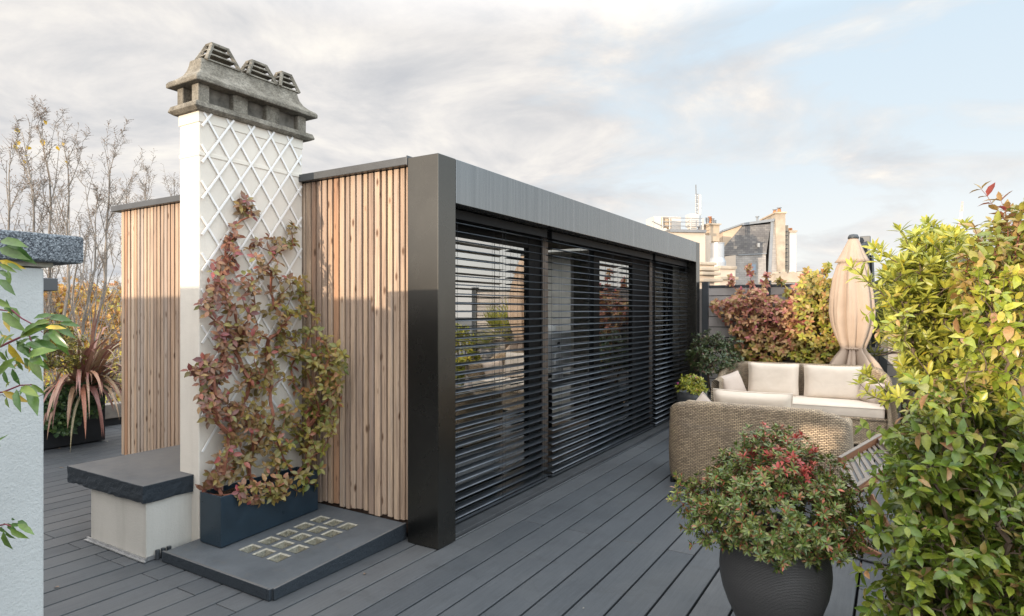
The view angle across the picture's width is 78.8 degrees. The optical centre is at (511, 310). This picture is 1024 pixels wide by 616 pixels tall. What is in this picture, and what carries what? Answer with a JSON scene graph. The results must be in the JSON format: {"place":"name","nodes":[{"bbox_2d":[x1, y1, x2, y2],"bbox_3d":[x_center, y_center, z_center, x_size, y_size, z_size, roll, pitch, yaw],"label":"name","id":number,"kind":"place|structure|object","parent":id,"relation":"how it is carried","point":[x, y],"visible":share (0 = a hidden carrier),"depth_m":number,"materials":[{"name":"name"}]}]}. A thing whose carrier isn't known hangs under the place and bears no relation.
{"place":"outdoors","nodes":[
{"label":"outdoors","id":0,"kind":"place"},
{"bbox_2d":[100,283,118,305],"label":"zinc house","id":1,"kind":"structure","parent":0,"point":[110,288],"depth_m":62.16,"materials":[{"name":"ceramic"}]},
{"bbox_2d":[0,0,1023,291],"label":"sky","id":2,"kind":"structure","parent":0,"point":[846,117],"materials":[{"name":"white"}]},
{"bbox_2d":[548,325,556,376],"bbox_3d":[0.450,0.504,7.911,0.300,0.660,0.300,0,0,32],"label":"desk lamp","id":3,"kind":"object","parent":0,"point":[554,328],"visible":0.16,"depth_m":7.81,"materials":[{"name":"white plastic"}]},
{"bbox_2d":[548,332,570,379],"bbox_3d":[0.500,0.552,7.457,0.180,0.564,0.680,0,0,32],"label":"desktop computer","id":4,"kind":"object","parent":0,"point":[561,341],"visible":0.46,"depth_m":7.43,"materials":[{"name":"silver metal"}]},
{"bbox_2d":[700,262,722,288],"bbox_3d":[5.182,1.341,17.507,0.659,5.318,1.440,0,0,-20],"label":"chimney stack","id":5,"kind":"object","parent":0,"point":[707,272],"visible":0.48,"depth_m":16.97,"materials":[{"name":"beige stone"}]},
{"bbox_2d":[709,242,725,265],"bbox_3d":[8.893,-1.738,27.000,0.720,2.338,0.720,0,0,32],"label":"steel flue","id":6,"kind":"object","parent":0,"point":[717,252],"visible":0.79,"depth_m":26.75,"materials":[{"name":"silver metal"}]},
{"bbox_2d":[714,266,738,284],"bbox_3d":[8.176,1.146,24.514,0.836,5.708,1.200,0,0,-18],"label":"chimney stack","id":7,"kind":"object","parent":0,"point":[725,271],"visible":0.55,"depth_m":24.04,"materials":[{"name":"beige stone"}]},
{"bbox_2d":[715,216,776,284],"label":"slate house","id":8,"kind":"structure","parent":0,"point":[753,243],"depth_m":39.79,"materials":[{"name":"grey stone"}]},
{"bbox_2d":[759,207,787,272],"bbox_3d":[17.294,-4.516,41.060,1.004,4.214,3.300,0,0,6],"label":"chimney stack","id":9,"kind":"object","parent":8,"relation":"on","point":[781,230],"visible":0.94,"depth_m":39.54,"materials":[{"name":"concrete"}]},
{"bbox_2d":[788,228,796,271],"bbox_3d":[17.911,-4.048,40.542,0.764,3.279,1.400,0,0,6],"label":"chimney stack","id":10,"kind":"object","parent":9,"relation":"attached to","point":[791,250],"visible":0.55,"depth_m":39.93,"materials":[{"name":"concrete"}]},
{"bbox_2d":[769,272,801,282],"bbox_3d":[9.837,-0.547,22.315,1.285,1.656,0.600,0,0,4],"label":"chimney stack","id":11,"kind":"object","parent":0,"point":[790,277],"visible":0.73,"depth_m":22.03,"materials":[{"name":"beige stone"}]},
{"bbox_2d":[958,202,962,225],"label":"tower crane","id":12,"kind":"object","parent":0,"point":[961,211],"visible":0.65,"depth_m":159.93,"materials":[{"name":"grey metal"}]},
{"label":"ground","id":13,"kind":"structure","parent":0,"visible":0},
{"bbox_2d":[0,115,53,382],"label":"bare tree","id":14,"kind":"object","parent":13,"relation":"on","point":[14,148],"visible":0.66,"depth_m":11.49,"materials":[{"name":"brown plant"}]},
{"bbox_2d":[0,95,74,383],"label":"bare tree","id":15,"kind":"object","parent":13,"relation":"on","point":[42,140],"visible":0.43,"depth_m":12.59,"materials":[{"name":"brown plant"}]},
{"bbox_2d":[8,98,70,383],"bbox_3d":[-9.445,8.284,11.710,1.791,24.634,2.107,0,0,-5],"label":"bare tree","id":16,"kind":"object","parent":13,"relation":"on","point":[33,200],"visible":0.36,"depth_m":12.00,"materials":[{"name":"brown plant"}]},
{"bbox_2d":[26,123,91,384],"bbox_3d":[-8.848,8.449,12.053,1.808,24.302,1.730,0,0,-36],"label":"bare tree","id":17,"kind":"object","parent":13,"relation":"on","point":[67,221],"visible":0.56,"depth_m":12.16,"materials":[{"name":"brown plant"}]},
{"bbox_2d":[43,295,121,401],"bbox_3d":[-21.498,9.899,32.432,10.156,21.402,9.066,0,0,32],"label":"autumn tree","id":18,"kind":"object","parent":13,"relation":"on","point":[106,313],"visible":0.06,"depth_m":29.95,"materials":[{"name":"yellow plant"}]},
{"bbox_2d":[43,280,121,400],"bbox_3d":[-22.103,9.508,30.709,9.280,22.184,9.010,0,0,32],"label":"autumn tree","id":19,"kind":"object","parent":13,"relation":"on","point":[61,305],"visible":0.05,"depth_m":30.98,"materials":[{"name":"yellow plant"}]},
{"bbox_2d":[44,337,121,402],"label":"autumn tree","id":20,"kind":"object","parent":13,"relation":"on","point":[49,377],"visible":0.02,"depth_m":24.09,"materials":[{"name":"orange plant"}]},
{"bbox_2d":[50,182,121,402],"bbox_3d":[-8.922,8.940,13.018,1.440,23.320,2.652,0,0,-43],"label":"bare tree","id":21,"kind":"object","parent":13,"relation":"on","point":[90,285],"visible":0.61,"depth_m":12.99,"materials":[{"name":"brown plant"}]},
{"bbox_2d":[52,207,121,372],"bbox_3d":[-9.808,9.053,14.726,1.972,23.094,1.957,0,0,32],"label":"bare tree","id":22,"kind":"object","parent":13,"relation":"on","point":[74,287],"visible":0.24,"depth_m":14.64,"materials":[{"name":"brown plant"}]},
{"bbox_2d":[58,277,121,338],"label":"autumn tree","id":23,"kind":"object","parent":13,"relation":"on","point":[61,285],"visible":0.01,"depth_m":35.81,"materials":[{"name":"orange plant"}]},
{"bbox_2d":[63,116,145,402],"bbox_3d":[-8.719,8.179,13.685,1.856,24.844,1.707,0,0,-36],"label":"bare tree","id":24,"kind":"object","parent":13,"relation":"on","point":[104,267],"visible":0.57,"depth_m":13.49,"materials":[{"name":"brown plant"}]},
{"bbox_2d":[96,171,154,401],"bbox_3d":[-9.175,8.633,15.078,1.385,23.936,2.032,0,0,15],"label":"bare tree","id":25,"kind":"object","parent":13,"relation":"on","point":[125,201],"visible":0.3,"depth_m":14.89,"materials":[{"name":"brown plant"}]},
{"bbox_2d":[135,150,157,200],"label":"bare tree","id":26,"kind":"object","parent":13,"relation":"on","point":[146,169],"visible":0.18,"depth_m":15.99,"materials":[{"name":"brown plant"}]},
{"bbox_2d":[160,165,179,195],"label":"bare tree","id":27,"kind":"object","parent":13,"relation":"on","point":[169,191],"visible":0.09,"depth_m":16.47,"materials":[{"name":"brown plant"}]},
{"bbox_2d":[646,214,710,261],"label":"rooftop house","id":28,"kind":"structure","parent":13,"relation":"on","point":[671,225],"depth_m":34.25,"materials":[{"name":"beige paint"}]},
{"bbox_2d":[695,185,701,229],"bbox_3d":[10.419,-5.689,34.868,0.352,2.645,0.144,0,0,2],"label":"antenna mast","id":29,"kind":"object","parent":28,"relation":"on","point":[699,205],"visible":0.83,"depth_m":34.82,"materials":[{"name":"white plastic"}]},
{"bbox_2d":[699,216,720,242],"bbox_3d":[11.225,-3.709,35.539,0.766,3.203,1.300,0,0,-15],"label":"chimney stack","id":30,"kind":"object","parent":28,"relation":"on","point":[711,226],"visible":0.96,"depth_m":35.04,"materials":[{"name":"brick"}]},
{"bbox_2d":[785,271,821,283],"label":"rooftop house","id":31,"kind":"structure","parent":13,"relation":"on","point":[803,273],"depth_m":45.88,"materials":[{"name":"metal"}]},
{"bbox_3d":[2.875,1.393,8.900,0.440,0.407,0.440,0,0,32],"label":"round pot","id":32,"kind":"object","parent":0,"visible":0},
{"bbox_2d":[684,328,744,391],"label":"shrub","id":33,"kind":"object","parent":32,"relation":"in","point":[711,359],"visible":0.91,"depth_m":8.69,"materials":[{"name":"green plant"}]},
{"bbox_3d":[-1.622,11.565,5.392,10.400,18.070,12.900,0,0,32],"label":"apartment building","id":34,"kind":"object","parent":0,"visible":0},
{"bbox_2d":[704,446,894,615],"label":"terrace slab","id":35,"kind":"structure","parent":34,"relation":"on","point":[856,599],"depth_m":3.67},
{"bbox_2d":[43,424,1015,615],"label":"deck","id":36,"kind":"structure","parent":35,"relation":"on","point":[607,537],"depth_m":3.86,"materials":[{"name":"grey wood"}]},
{"bbox_2d":[0,237,78,548],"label":"laurel shrub","id":37,"kind":"object","parent":36,"relation":"on","point":[13,248],"visible":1,"depth_m":1.71,"materials":[{"name":"green plant"}]},
{"bbox_2d":[0,229,82,615],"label":"garden wall","id":38,"kind":"structure","parent":36,"relation":"on","point":[21,498],"depth_m":2.44,"materials":[{"name":"grey paint"}]},
{"bbox_2d":[43,391,104,449],"bbox_3d":[-5.959,1.289,6.889,0.840,0.598,2.320,0,0,32],"label":"box planter","id":39,"kind":"object","parent":36,"relation":"on","point":[93,430],"visible":0.26,"depth_m":7.44,"materials":[{"name":"dark painted metal"},{"name":"soil"}]},
{"bbox_2d":[43,313,88,373],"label":"boxwood shrub","id":40,"kind":"object","parent":39,"relation":"on","point":[49,362],"visible":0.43,"depth_m":7.16,"materials":[{"name":"green plant"}]},
{"bbox_2d":[43,378,109,437],"bbox_3d":[-5.283,1.150,7.258,0.493,0.646,1.146,0,0,32],"label":"ivy plant","id":41,"kind":"object","parent":39,"relation":"on","point":[59,423],"visible":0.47,"depth_m":7.17,"materials":[{"name":"green plant"}]},
{"bbox_2d":[43,304,121,449],"bbox_3d":[-5.149,0.751,7.625,1.852,1.709,1.660,0,0,32],"label":"flax plant","id":42,"kind":"object","parent":39,"relation":"in","point":[93,367],"visible":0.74,"depth_m":7.33,"materials":[{"name":"brown plant"}]},
{"bbox_2d":[105,401,121,425],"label":"parapet wall","id":43,"kind":"structure","parent":36,"relation":"on","point":[112,417],"depth_m":8.67,"materials":[{"name":"grey concrete"}]},
{"bbox_2d":[67,445,193,562],"bbox_3d":[-2.449,1.352,4.657,1.002,0.488,1.123,0,0,32],"label":"masonry bench","id":44,"kind":"object","parent":36,"relation":"on","point":[141,507],"visible":0.5,"depth_m":4.15,"materials":[{"name":"paint"}]},
{"bbox_2d":[166,42,317,540],"bbox_3d":[-1.959,-0.123,4.616,0.361,3.487,1.015,0,0,32],"label":"chimney stack","id":45,"kind":"object","parent":36,"relation":"on","point":[216,85],"visible":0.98,"depth_m":4.37,"materials":[{"name":"beige paint"}]},
{"bbox_2d":[200,112,301,468],"bbox_3d":[-1.864,-0.128,4.531,0.014,2.423,0.834,0,0,32],"label":"trellis","id":46,"kind":"object","parent":45,"relation":"attached to","point":[245,222],"visible":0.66,"depth_m":4.50,"materials":[{"name":"white paint"}]},
{"bbox_2d":[162,503,405,600],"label":"concrete slab","id":47,"kind":"structure","parent":36,"relation":"on","point":[288,566],"depth_m":3.95,"materials":[{"name":"concrete"}]},
{"bbox_2d":[200,466,317,547],"bbox_3d":[-1.756,1.361,4.391,0.227,0.326,0.790,0,0,32],"label":"trough planter","id":48,"kind":"object","parent":47,"relation":"on","point":[226,520],"visible":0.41,"depth_m":4.17,"materials":[{"name":"blue metal"}]},
{"bbox_2d":[181,190,350,507],"bbox_3d":[-1.517,0.256,4.557,0.691,2.216,1.510,0,0,32],"label":"climbing plant","id":49,"kind":"object","parent":48,"relation":"in","point":[233,413],"visible":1,"depth_m":4.40,"materials":[{"name":"red plant"}]},
{"bbox_2d":[111,153,699,548],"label":"garden pavilion","id":50,"kind":"structure","parent":36,"relation":"on","point":[380,254],"depth_m":4.92,"materials":[{"name":"wood"}]},
{"bbox_2d":[456,209,547,522],"bbox_3d":[-0.110,0.408,5.093,0.085,2.295,1.570,0,0,32],"label":"venetian blind","id":51,"kind":"object","parent":50,"relation":"attached to","point":[504,225],"visible":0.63,"depth_m":5.08,"materials":[{"name":"metal"}]},
{"bbox_2d":[456,221,672,503],"bbox_3d":[0.876,0.285,7.162,0.089,2.570,6.163,0,0,32],"label":"window frame","id":52,"kind":"structure","parent":50,"relation":"in","point":[462,228],"depth_m":7.22,"materials":[{"name":"black metal"}]},
{"bbox_2d":[548,374,588,427],"bbox_3d":[0.413,1.204,7.517,0.750,0.737,1.450,0,0,32],"label":"desk","id":53,"kind":"object","parent":50,"relation":"on","point":[562,382],"visible":0.04,"depth_m":7.75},
{"bbox_2d":[546,231,653,476],"bbox_3d":[1.096,0.408,7.061,0.085,2.295,2.857,0,0,32],"label":"venetian blind","id":54,"kind":"object","parent":50,"relation":"attached to","point":[587,243],"visible":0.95,"depth_m":6.74,"materials":[{"name":"metal"}]},
{"bbox_2d":[650,255,687,425],"bbox_3d":[2.288,0.408,9.006,0.085,2.295,1.512,0,0,32],"label":"venetian blind","id":55,"kind":"object","parent":50,"relation":"attached to","point":[671,262],"visible":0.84,"depth_m":8.85,"materials":[{"name":"metal"}]},
{"bbox_2d":[676,390,706,402],"bbox_3d":[2.177,1.288,7.550,0.360,0.617,0.360,0,0,32],"label":"round pot","id":56,"kind":"object","parent":36,"relation":"on","point":[685,395],"visible":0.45,"depth_m":7.43,"materials":[{"name":"ceramic"}]},
{"bbox_2d":[674,373,708,395],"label":"potted plant","id":57,"kind":"object","parent":56,"relation":"on","point":[694,384],"visible":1,"depth_m":7.41,"materials":[{"name":"green plant"}]},
{"bbox_2d":[669,400,853,494],"bbox_3d":[2.274,1.212,5.763,1.532,0.777,0.836,0,0,30],"label":"wicker sofa","id":58,"kind":"object","parent":36,"relation":"on","point":[700,432],"visible":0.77,"depth_m":5.50,"materials":[{"name":"beige wicker"}]},
{"bbox_3d":[2.300,1.189,5.792,1.312,0.143,0.672,0,0,30],"label":"seat cushion","id":59,"kind":"object","parent":58,"relation":"on","visible":0},
{"bbox_2d":[697,392,710,400],"bbox_3d":[1.853,1.045,6.089,0.370,0.370,0.132,44,-7,-21],"label":"cushion","id":60,"kind":"object","parent":59,"relation":"on","point":[702,397],"visible":0.09,"depth_m":6.03,"materials":[{"name":"beige fabric"}]},
{"bbox_2d":[719,512,832,615],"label":"round pot","id":61,"kind":"object","parent":36,"relation":"on","point":[752,586],"visible":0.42,"depth_m":2.75,"materials":[{"name":"ceramic"}]},
{"bbox_2d":[666,421,886,573],"bbox_3d":[1.238,0.838,2.940,0.940,0.623,0.816,0,0,-8],"label":"azalea bush","id":62,"kind":"object","parent":61,"relation":"in","point":[778,467],"visible":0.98,"depth_m":2.75,"materials":[{"name":"green plant"}]},
{"bbox_2d":[711,361,897,444],"bbox_3d":[3.664,1.151,7.934,2.052,0.897,0.916,0,0,27],"label":"wicker sofa","id":63,"kind":"object","parent":36,"relation":"on","point":[891,416],"visible":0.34,"depth_m":7.80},
{"bbox_2d":[713,388,792,406],"bbox_3d":[2.188,0.951,5.678,0.689,0.450,0.178,0,10,31],"label":"cushion","id":64,"kind":"object","parent":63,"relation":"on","point":[757,398],"visible":0.31,"depth_m":5.59,"materials":[{"name":"beige fabric"}]},
{"bbox_2d":[717,370,746,390],"bbox_3d":[2.950,1.001,8.338,0.350,0.320,0.142,-15,-13,-21],"label":"cushion","id":65,"kind":"object","parent":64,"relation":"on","point":[732,381],"visible":0.58,"depth_m":8.29,"materials":[{"name":"beige fabric"}]},
{"bbox_2d":[792,395,885,418],"bbox_3d":[3.638,1.181,7.882,1.812,0.148,0.752,0,0,27],"label":"seat cushion","id":66,"kind":"object","parent":63,"relation":"on","point":[851,408],"visible":0.35,"depth_m":7.39,"materials":[{"name":"beige fabric"}]},
{"bbox_2d":[748,362,798,395],"bbox_3d":[3.462,0.926,8.267,0.629,0.460,0.196,0,-13,26],"label":"cushion","id":67,"kind":"object","parent":66,"relation":"on","point":[773,378],"visible":0.85,"depth_m":8.19,"materials":[{"name":"beige fabric"}]},
{"bbox_2d":[804,364,861,399],"bbox_3d":[4.089,0.931,7.955,0.669,0.460,0.198,0,-13,26],"label":"cushion","id":68,"kind":"object","parent":66,"relation":"on","point":[820,381],"visible":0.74,"depth_m":7.88,"materials":[{"name":"beige fabric"}]},
{"bbox_2d":[858,378,884,403],"bbox_3d":[4.382,1.001,7.601,0.155,0.310,0.350,15,9,-11],"label":"cushion","id":69,"kind":"object","parent":66,"relation":"on","point":[871,400],"visible":0.42,"depth_m":7.53,"materials":[{"name":"beige fabric"}]},
{"bbox_2d":[700,279,983,423],"bbox_3d":[4.244,0.576,9.093,4.335,2.041,0.110,0,0,32],"label":"board fence","id":70,"kind":"object","parent":36,"relation":"on","point":[709,293],"visible":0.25,"depth_m":9.61,"materials":[{"name":"grey wood"}]},
{"bbox_2d":[828,234,883,370],"bbox_3d":[4.659,0.293,8.330,0.795,2.606,0.939,0,0,32],"label":"cantilever umbrella","id":71,"kind":"object","parent":36,"relation":"on","point":[851,328],"visible":0.8,"depth_m":8.13,"materials":[{"name":"fabric"}]},
{"bbox_2d":[838,434,896,566],"bbox_3d":[2.563,1.320,4.444,0.489,0.688,1.313,0,0,32],"label":"deck chair","id":72,"kind":"object","parent":36,"relation":"on","point":[873,442],"visible":0.45,"depth_m":4.57,"materials":[{"name":"brown wood"}]},
{"bbox_2d":[850,554,887,565],"bbox_3d":[2.244,1.592,4.011,0.060,0.015,0.378,0,0,-42],"label":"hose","id":73,"kind":"object","parent":36,"relation":"on","point":[866,560],"visible":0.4,"depth_m":3.95,"materials":[{"name":"grey rubber"}]},
{"bbox_2d":[863,299,924,429],"bbox_3d":[5.177,0.629,8.339,1.671,1.947,1.752,0,0,32],"label":"shrub","id":74,"kind":"object","parent":36,"relation":"on","point":[883,316],"visible":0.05,"depth_m":8.24,"materials":[{"name":"green plant"}]},
{"bbox_3d":[2.413,1.443,3.095,0.560,0.306,3.400,0,0,32],"label":"trough planter","id":75,"kind":"object","parent":36,"relation":"on","visible":0},
{"bbox_2d":[842,214,991,409],"bbox_3d":[2.324,0.375,3.454,0.681,1.834,1.832,0,0,39],"label":"pittosporum shrub","id":76,"kind":"object","parent":75,"relation":"in","point":[911,273],"visible":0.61,"depth_m":3.23,"materials":[{"name":"green plant"}]},
{"bbox_2d":[846,256,1023,615],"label":"glossy shrub","id":77,"kind":"object","parent":75,"relation":"in","point":[953,468],"visible":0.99,"depth_m":2.48,"materials":[{"name":"green plant"}]},
{"bbox_2d":[939,180,1023,328],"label":"copper shrub","id":78,"kind":"object","parent":75,"relation":"in","point":[1006,240],"visible":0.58,"depth_m":2.64,"materials":[{"name":"green plant"}]},
{"bbox_3d":[4.061,1.383,8.876,1.650,0.426,0.380,0,0,32],"label":"trough planter","id":79,"kind":"object","parent":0,"visible":0},
{"bbox_2d":[709,263,812,361],"bbox_3d":[3.646,0.293,9.168,1.512,2.019,0.529,0,0,32],"label":"climbing plant","id":80,"kind":"object","parent":79,"relation":"in","point":[785,333],"visible":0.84,"depth_m":9.07,"materials":[{"name":"red plant"}]},
{"bbox_2d":[774,262,839,363],"bbox_3d":[4.173,0.304,8.777,0.972,2.001,0.609,0,0,32],"label":"climbing plant","id":81,"kind":"object","parent":79,"relation":"in","point":[810,342],"visible":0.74,"depth_m":8.62,"materials":[{"name":"yellow plant"}]}
]}

